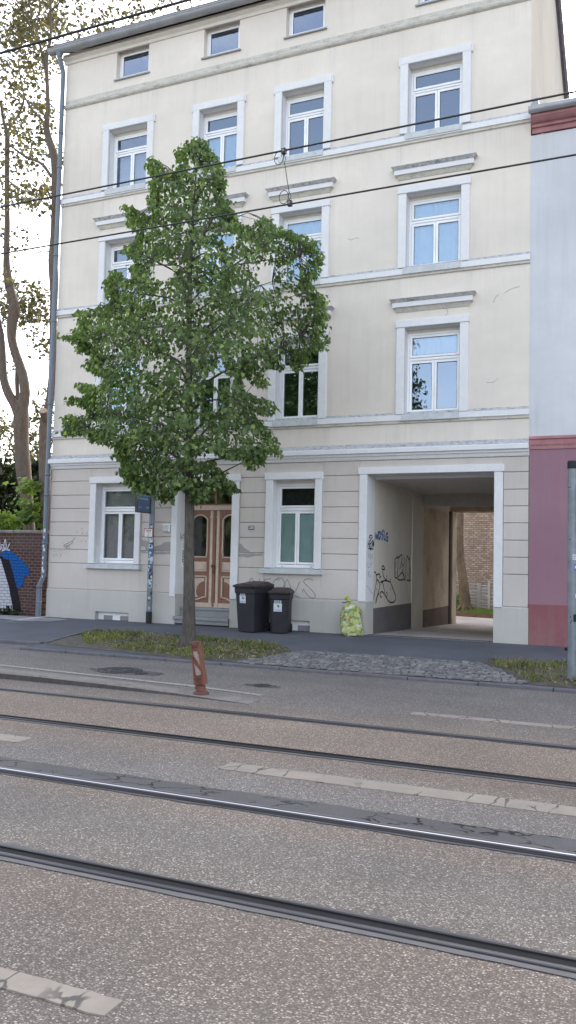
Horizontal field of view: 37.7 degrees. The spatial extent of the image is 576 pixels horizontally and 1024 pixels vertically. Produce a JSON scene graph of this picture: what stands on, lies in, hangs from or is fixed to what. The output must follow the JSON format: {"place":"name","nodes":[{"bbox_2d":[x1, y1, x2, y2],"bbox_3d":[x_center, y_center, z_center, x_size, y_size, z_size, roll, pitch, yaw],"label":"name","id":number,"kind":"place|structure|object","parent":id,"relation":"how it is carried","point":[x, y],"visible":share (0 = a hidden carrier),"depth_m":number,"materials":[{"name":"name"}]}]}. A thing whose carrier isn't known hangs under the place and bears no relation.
{"place":"outdoors","nodes":[
{"label":"outdoors","id":0,"kind":"place"},
{"bbox_2d":[0,0,191,54],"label":"overhead wire","id":1,"kind":"object","parent":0,"point":[96,25],"visible":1,"depth_m":5.82,"materials":[{"name":"black metal"}]},
{"bbox_2d":[0,647,575,1023],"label":"road","id":2,"kind":"structure","parent":0,"point":[146,956],"depth_m":4.84,"materials":[{"name":"grey asphalt"}]},
{"bbox_2d":[0,643,30,648],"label":"shoulder","id":3,"kind":"object","parent":2,"relation":"on","point":[3,645],"visible":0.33,"depth_m":15.66},
{"bbox_2d":[0,734,31,742],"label":"road marking","id":4,"kind":"object","parent":2,"relation":"on","point":[10,738],"visible":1,"depth_m":7.76,"materials":[{"name":"paint"}]},
{"bbox_2d":[0,843,108,865],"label":"crumbled edge","id":5,"kind":"object","parent":2,"relation":"on","point":[41,851],"visible":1,"depth_m":4.80,"materials":[{"name":"grey asphalt"}]},
{"bbox_2d":[0,967,122,1016],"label":"road marking","id":6,"kind":"object","parent":2,"relation":"on","point":[89,1002],"visible":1,"depth_m":3.26,"materials":[{"name":"paint"}]},
{"bbox_2d":[90,668,163,674],"bbox_3d":[-2.408,2.360,12.484,1.258,0.001,0.502,0,-4,24],"label":"repair patch","id":7,"kind":"object","parent":2,"relation":"on","point":[149,672],"visible":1,"depth_m":12.33,"materials":[{"name":"grey asphalt"}]},
{"bbox_2d":[96,667,142,672],"bbox_3d":[-2.517,2.360,12.588,0.696,0.007,0.696,0,-4,24],"label":"manhole cover","id":8,"kind":"object","parent":7,"relation":"on","point":[118,670],"visible":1,"depth_m":12.58,"materials":[{"name":"metal"}]},
{"bbox_2d":[133,672,148,674],"bbox_3d":[-2.143,2.352,12.295,0.232,0.007,0.232,0,-4,24],"label":"manhole cover","id":9,"kind":"object","parent":7,"relation":"on","point":[140,673],"visible":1,"depth_m":12.27,"materials":[{"name":"metal"}]},
{"bbox_2d":[0,668,259,703],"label":"lane divider","id":10,"kind":"object","parent":2,"relation":"on","point":[42,677],"visible":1,"depth_m":10.92,"materials":[{"name":"concrete"}]},
{"bbox_2d":[191,641,208,694],"bbox_3d":[-1.082,1.925,10.440,0.231,0.652,0.198,0,-4,24],"label":"guide beacon","id":11,"kind":"object","parent":10,"relation":"on","point":[200,679],"visible":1,"depth_m":10.40,"materials":[{"name":"brown plastic"}]},
{"bbox_2d":[0,664,262,695],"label":"road edge line","id":12,"kind":"object","parent":2,"relation":"on","point":[135,679],"visible":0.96,"depth_m":11.66,"materials":[{"name":"paint"}]},
{"bbox_2d":[243,684,279,687],"bbox_3d":[-0.353,2.340,11.360,0.562,0.001,0.255,0,-4,24],"label":"repair patch","id":13,"kind":"object","parent":2,"relation":"on","point":[273,686],"visible":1,"depth_m":11.31,"materials":[{"name":"grey asphalt"}]},
{"bbox_2d":[253,684,271,686],"bbox_3d":[-0.343,2.337,11.369,0.255,0.007,0.255,0,-4,24],"label":"manhole cover","id":14,"kind":"object","parent":13,"relation":"on","point":[262,685],"visible":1,"depth_m":11.34,"materials":[{"name":"metal"}]},
{"bbox_2d":[0,845,575,978],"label":"tram rail","id":15,"kind":"object","parent":2,"relation":"on","point":[547,962],"visible":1,"depth_m":4.05,"materials":[{"name":"metal"}]},
{"bbox_2d":[0,757,575,851],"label":"asphalt patch","id":16,"kind":"object","parent":2,"relation":"on","point":[547,841],"visible":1,"depth_m":5.81,"materials":[{"name":"grey asphalt"}]},
{"bbox_2d":[0,766,575,862],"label":"tram rail","id":17,"kind":"object","parent":2,"relation":"on","point":[458,839],"visible":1,"depth_m":5.58,"materials":[{"name":"metal"}]},
{"bbox_2d":[0,714,575,787],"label":"tram rail","id":18,"kind":"object","parent":2,"relation":"on","point":[494,775],"visible":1,"depth_m":7.41,"materials":[{"name":"metal"}]},
{"bbox_2d":[0,631,575,692],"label":"kerb","id":19,"kind":"structure","parent":2,"relation":"on","point":[400,677],"depth_m":12.96,"materials":[{"name":"stone"}]},
{"bbox_2d":[0,687,575,749],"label":"tram rail","id":20,"kind":"object","parent":2,"relation":"on","point":[512,741],"visible":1,"depth_m":8.94,"materials":[{"name":"metal"}]},
{"bbox_2d":[218,762,575,816],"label":"road marking","id":21,"kind":"object","parent":2,"relation":"on","point":[519,804],"visible":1,"depth_m":6.29,"materials":[{"name":"paint"}]},
{"bbox_2d":[275,898,521,946],"bbox_3d":[0.494,1.934,4.001,1.200,0.001,0.048,0,-4,24],"label":"crumbled edge","id":22,"kind":"object","parent":2,"relation":"on","point":[385,918],"visible":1,"depth_m":3.97,"materials":[{"name":"grey asphalt"}]},
{"bbox_2d":[411,712,575,729],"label":"road marking","id":23,"kind":"object","parent":2,"relation":"on","point":[498,721],"visible":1,"depth_m":9.17,"materials":[{"name":"paint"}]},
{"bbox_2d":[0,614,575,688],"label":"pavement","id":24,"kind":"structure","parent":0,"point":[404,646],"depth_m":16.43,"materials":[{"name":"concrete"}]},
{"bbox_2d":[0,605,22,615],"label":"weed clump","id":25,"kind":"object","parent":24,"relation":"on","point":[7,610],"visible":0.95,"depth_m":21.29,"materials":[{"name":"green plant"}]},
{"bbox_2d":[0,530,48,615],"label":"brick wall","id":26,"kind":"structure","parent":24,"relation":"on","point":[20,562],"depth_m":21.41,"materials":[{"name":"brick"}]},
{"bbox_2d":[0,615,66,620],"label":"studded paving","id":27,"kind":"structure","parent":24,"relation":"on","point":[19,618],"depth_m":20.37,"materials":[{"name":"white concrete"}]},
{"bbox_2d":[135,423,157,623],"bbox_3d":[-3.318,0.259,19.483,0.211,4.834,0.723,0,-4,24],"label":"sign pole","id":28,"kind":"object","parent":24,"relation":"on","point":[144,504],"visible":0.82,"depth_m":19.61,"materials":[{"name":"metal"}]},
{"bbox_2d":[46,628,290,661],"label":"verge","id":29,"kind":"structure","parent":24,"relation":"in","point":[75,641],"depth_m":14.99,"materials":[{"name":"green plant"}]},
{"bbox_2d":[85,630,287,657],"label":"dead leaves","id":30,"kind":"object","parent":29,"relation":"on","point":[243,653],"visible":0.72,"depth_m":15.14,"materials":[{"name":"brown plant"}]},
{"bbox_2d":[54,136,331,647],"bbox_3d":[-2.151,-2.313,15.517,5.813,9.741,3.842,0,-4,24],"label":"street tree","id":31,"kind":"object","parent":29,"relation":"on","point":[130,470],"visible":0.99,"depth_m":15.07,"materials":[{"name":"green plant"}]},
{"bbox_2d":[232,581,273,631],"bbox_3d":[-0.748,2.030,18.133,0.598,1.079,0.791,-1,-4,37],"label":"wheelie bin","id":32,"kind":"object","parent":24,"relation":"on","point":[253,606],"visible":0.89,"depth_m":17.91,"materials":[{"name":"plastic"}]},
{"bbox_2d":[267,587,294,632],"bbox_3d":[-0.153,2.087,17.923,0.498,0.962,0.589,1,-3,12],"label":"wheelie bin","id":33,"kind":"object","parent":24,"relation":"on","point":[280,598],"visible":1,"depth_m":17.71,"materials":[{"name":"plastic"}]},
{"bbox_2d":[35,0,569,644],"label":"apartment house","id":34,"kind":"structure","parent":24,"relation":"on","point":[397,424],"depth_m":18.70,"materials":[{"name":"paint"}]},
{"bbox_2d":[83,476,141,569],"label":"window","id":35,"kind":"structure","parent":34,"relation":"in","point":[120,523],"depth_m":20.55,"materials":[{"name":"white plastic"}]},
{"bbox_2d":[98,611,127,620],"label":"cellar window","id":36,"kind":"structure","parent":34,"relation":"in","point":[116,614],"depth_m":20.33,"materials":[{"name":"white plastic"}]},
{"bbox_2d":[90,325,149,434],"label":"window","id":37,"kind":"structure","parent":34,"relation":"in","point":[98,381],"depth_m":20.67,"materials":[{"name":"white plastic"}]},
{"bbox_2d":[92,209,151,309],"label":"window","id":38,"kind":"structure","parent":34,"relation":"in","point":[111,224],"depth_m":20.87,"materials":[{"name":"white plastic"}]},
{"bbox_2d":[101,114,155,194],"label":"window","id":39,"kind":"structure","parent":34,"relation":"in","point":[128,163],"depth_m":21.03,"materials":[{"name":"white plastic"}]},
{"bbox_2d":[113,45,149,81],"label":"window","id":40,"kind":"structure","parent":34,"relation":"in","point":[143,49],"depth_m":21.13,"materials":[{"name":"white plastic"}]},
{"bbox_2d":[163,524,170,531],"bbox_3d":[-2.839,0.377,19.693,0.180,0.175,0.089,0,-4,24],"label":"junction box","id":41,"kind":"object","parent":34,"relation":"attached to","point":[166,527],"visible":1,"depth_m":19.65,"materials":[{"name":"white plastic"}]},
{"bbox_2d":[182,317,243,430],"bbox_3d":[-1.738,-3.175,19.555,1.670,2.597,0.425,0,-4,24],"label":"window","id":42,"kind":"structure","parent":34,"relation":"in","point":[223,376],"depth_m":19.64,"materials":[{"name":"white plastic"}]},
{"bbox_2d":[194,484,231,607],"bbox_3d":[-1.729,0.786,19.772,1.420,2.905,0.177,0,-4,24],"label":"front door","id":43,"kind":"structure","parent":34,"relation":"in","point":[212,584],"depth_m":19.78,"materials":[{"name":"brown paint"}]},
{"bbox_2d":[186,192,247,298],"bbox_3d":[-1.669,-6.153,19.738,1.670,2.345,0.451,0,-4,24],"label":"window","id":44,"kind":"structure","parent":34,"relation":"in","point":[240,198],"depth_m":19.69,"materials":[{"name":"white plastic"}]},
{"bbox_2d":[191,93,246,177],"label":"window","id":45,"kind":"structure","parent":34,"relation":"in","point":[227,144],"depth_m":19.98,"materials":[{"name":"white plastic"}]},
{"bbox_2d":[201,21,240,59],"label":"window","id":46,"kind":"structure","parent":34,"relation":"in","point":[232,26],"depth_m":20.11,"materials":[{"name":"white plastic"}]},
{"bbox_2d":[248,525,254,529],"bbox_3d":[-0.816,0.349,18.853,0.160,0.110,0.020,0,-4,24],"label":"house number plate","id":47,"kind":"object","parent":34,"relation":"attached to","point":[251,527],"visible":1,"depth_m":18.84,"materials":[{"name":"white paint"}]},
{"bbox_2d":[259,472,323,574],"bbox_3d":[0.158,0.250,18.585,1.450,2.220,0.490,0,-4,24],"label":"window","id":48,"kind":"structure","parent":34,"relation":"in","point":[299,504],"depth_m":18.62,"materials":[{"name":"white plastic"}]},
{"bbox_2d":[265,306,333,426],"bbox_3d":[0.237,-3.182,18.695,1.680,2.597,0.425,0,-4,24],"label":"window","id":49,"kind":"structure","parent":34,"relation":"in","point":[320,367],"depth_m":18.73,"materials":[{"name":"white plastic"}]},
{"bbox_2d":[291,620,309,630],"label":"cellar window","id":50,"kind":"structure","parent":34,"relation":"in","point":[300,627],"depth_m":18.37,"materials":[{"name":"white plastic"}]},
{"bbox_2d":[265,177,336,289],"bbox_3d":[0.306,-6.160,18.876,1.680,2.345,0.447,0,-4,24],"label":"window","id":51,"kind":"structure","parent":34,"relation":"in","point":[315,225],"depth_m":18.87,"materials":[{"name":"white plastic"}]},
{"bbox_2d":[273,74,333,162],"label":"window","id":52,"kind":"structure","parent":34,"relation":"in","point":[325,94],"depth_m":19.11,"materials":[{"name":"white plastic"}]},
{"bbox_2d":[283,0,326,39],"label":"window","id":53,"kind":"structure","parent":34,"relation":"in","point":[316,4],"depth_m":19.25,"materials":[{"name":"white plastic"}]},
{"bbox_2d":[415,0,441,6],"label":"window","id":54,"kind":"structure","parent":34,"relation":"in","point":[422,2],"depth_m":17.96,"materials":[{"name":"white plastic"}]},
{"bbox_2d":[389,290,476,420],"bbox_3d":[3.007,-3.191,17.503,1.810,2.597,0.450,0,-4,24],"label":"window","id":55,"kind":"structure","parent":34,"relation":"in","point":[434,346],"depth_m":17.56,"materials":[{"name":"white paint"}]},
{"bbox_2d":[391,152,477,273],"bbox_3d":[3.071,-6.169,17.674,1.810,2.345,0.451,0,-4,24],"label":"window","id":56,"kind":"structure","parent":34,"relation":"in","point":[439,224],"depth_m":17.75,"materials":[{"name":"white plastic"}]},
{"bbox_2d":[399,43,472,139],"bbox_3d":[3.140,-8.808,17.853,1.580,1.816,0.338,0,-4,24],"label":"window","id":57,"kind":"structure","parent":34,"relation":"in","point":[463,85],"depth_m":17.89,"materials":[{"name":"white plastic"}]},
{"bbox_2d":[340,596,363,636],"bbox_3d":[1.338,2.155,17.491,0.531,0.830,0.403,0,-4,24],"label":"rubbish sack","id":58,"kind":"object","parent":24,"relation":"on","point":[351,624],"visible":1,"depth_m":17.36,"materials":[{"name":"yellow plastic"}]},
{"bbox_2d":[484,656,575,687],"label":"verge","id":59,"kind":"structure","parent":24,"relation":"in","point":[539,682],"depth_m":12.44,"materials":[{"name":"green plant"}]},
{"bbox_2d":[491,658,575,683],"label":"dead leaves","id":60,"kind":"object","parent":59,"relation":"on","point":[548,669],"visible":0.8,"depth_m":12.63,"materials":[{"name":"brown plant"}]},
{"bbox_2d":[564,460,575,680],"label":"signpost","id":61,"kind":"object","parent":59,"relation":"on","point":[570,649],"visible":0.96,"depth_m":12.01,"materials":[{"name":"metal"}]},
{"bbox_2d":[0,91,575,207],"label":"overhead wire","id":62,"kind":"object","parent":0,"point":[467,113],"visible":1,"depth_m":8.61,"materials":[{"name":"black metal"}]},
{"bbox_2d":[274,148,292,206],"bbox_3d":[-0.053,-3.452,8.709,0.213,0.620,0.045,0,-4,24],"label":"wire hanger","id":63,"kind":"object","parent":62,"relation":"hanging from","point":[284,153],"visible":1,"depth_m":8.70,"materials":[{"name":"grey metal"}]},
{"bbox_2d":[0,154,575,254],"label":"overhead wire","id":64,"kind":"object","parent":63,"relation":"hanging from","point":[519,164],"visible":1,"depth_m":8.56,"materials":[{"name":"black metal"}]},
{"bbox_2d":[0,0,575,463],"label":"sky","id":65,"kind":"structure","parent":0,"point":[31,266],"materials":[{"name":"white"}]},
{"bbox_2d":[237,651,527,684],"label":"cobbled driveway","id":66,"kind":"structure","parent":0,"point":[376,663],"depth_m":13.27,"materials":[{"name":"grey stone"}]},
{"bbox_2d":[375,616,492,641],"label":"courtyard paving","id":67,"kind":"structure","parent":0,"point":[471,628],"depth_m":20.41,"materials":[{"name":"grey concrete"}]},
{"bbox_2d":[456,612,492,617],"bbox_3d":[5.862,3.560,29.170,11.740,0.200,0.411,-1,-4,35],"label":"bed edging","id":68,"kind":"object","parent":67,"relation":"on","point":[478,615],"visible":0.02,"depth_m":28.70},
{"bbox_2d":[456,513,493,606],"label":"courtyard wall","id":69,"kind":"structure","parent":67,"relation":"on","point":[478,536],"depth_m":33.33,"materials":[{"name":"brick"}]},
{"bbox_2d":[469,580,492,609],"bbox_3d":[7.697,3.058,29.791,0.248,1.232,3.171,4,-5,-44],"label":"bar fence","id":70,"kind":"object","parent":67,"relation":"on","point":[488,598],"visible":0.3,"depth_m":30.50,"materials":[{"name":"grey metal"}]},
{"bbox_2d":[528,97,575,646],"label":"neighbouring house","id":71,"kind":"structure","parent":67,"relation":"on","point":[552,433],"depth_m":16.46,"materials":[{"name":"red paint"}]},
{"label":"bed soil","id":72,"kind":"structure","parent":0,"visible":0},
{"bbox_2d":[456,513,473,610],"bbox_3d":[7.646,-2.102,31.245,7.294,11.725,7.500,2,-3,-6],"label":"courtyard tree","id":73,"kind":"object","parent":72,"relation":"on","point":[465,601],"visible":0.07,"depth_m":30.24,"materials":[{"name":"brown plant"}]},
{"bbox_2d":[456,587,474,608],"bbox_3d":[6.141,3.509,30.988,1.386,1.701,1.590,4,-4,-41],"label":"ivy bush","id":74,"kind":"object","parent":72,"relation":"on","point":[457,601],"visible":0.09,"depth_m":30.66,"materials":[{"name":"green plant"}]},
{"bbox_2d":[457,607,492,613],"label":"courtyard grass","id":75,"kind":"structure","parent":72,"relation":"on","point":[483,610],"depth_m":29.11,"materials":[{"name":"green plant"}]},
{"label":"park ground","id":76,"kind":"structure","parent":0,"visible":0},
{"bbox_2d":[0,457,16,513],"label":"yew bush","id":77,"kind":"object","parent":76,"relation":"on","point":[5,474],"visible":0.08,"depth_m":30.68,"materials":[{"name":"green plant"}]},
{"bbox_2d":[0,502,27,529],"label":"bright shrub","id":78,"kind":"object","parent":76,"relation":"on","point":[8,522],"visible":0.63,"depth_m":23.66,"materials":[{"name":"green plant"}]},
{"bbox_2d":[0,405,38,503],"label":"park tree","id":79,"kind":"object","parent":76,"relation":"on","point":[5,427],"visible":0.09,"depth_m":34.77,"materials":[{"name":"green wood"}]},
{"bbox_2d":[3,476,44,529],"bbox_3d":[-7.489,0.934,24.296,1.270,3.990,1.386,0,-4,24],"label":"maple sapling","id":80,"kind":"object","parent":76,"relation":"on","point":[31,488],"visible":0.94,"depth_m":24.19,"materials":[{"name":"green plant"}]},
{"bbox_2d":[0,0,51,529],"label":"maple tree","id":81,"kind":"object","parent":76,"relation":"on","point":[13,308],"visible":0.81,"depth_m":26.68,"materials":[{"name":"brown plant"}]},
{"bbox_2d":[1,452,51,529],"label":"yew bush","id":82,"kind":"object","parent":76,"relation":"on","point":[34,471],"visible":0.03,"depth_m":28.84,"materials":[{"name":"green plant"}]},
{"bbox_2d":[12,387,53,460],"bbox_3d":[-9.484,-0.820,32.492,2.366,8.348,2.480,3,-4,-26],"label":"park tree","id":83,"kind":"object","parent":76,"relation":"on","point":[35,446],"visible":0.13,"depth_m":32.41,"materials":[{"name":"green wood"}]},
{"bbox_2d":[0,0,200,529],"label":"maple tree","id":84,"kind":"object","parent":76,"relation":"on","point":[50,22],"visible":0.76,"depth_m":25.85,"materials":[{"name":"brown plant"}]}
]}

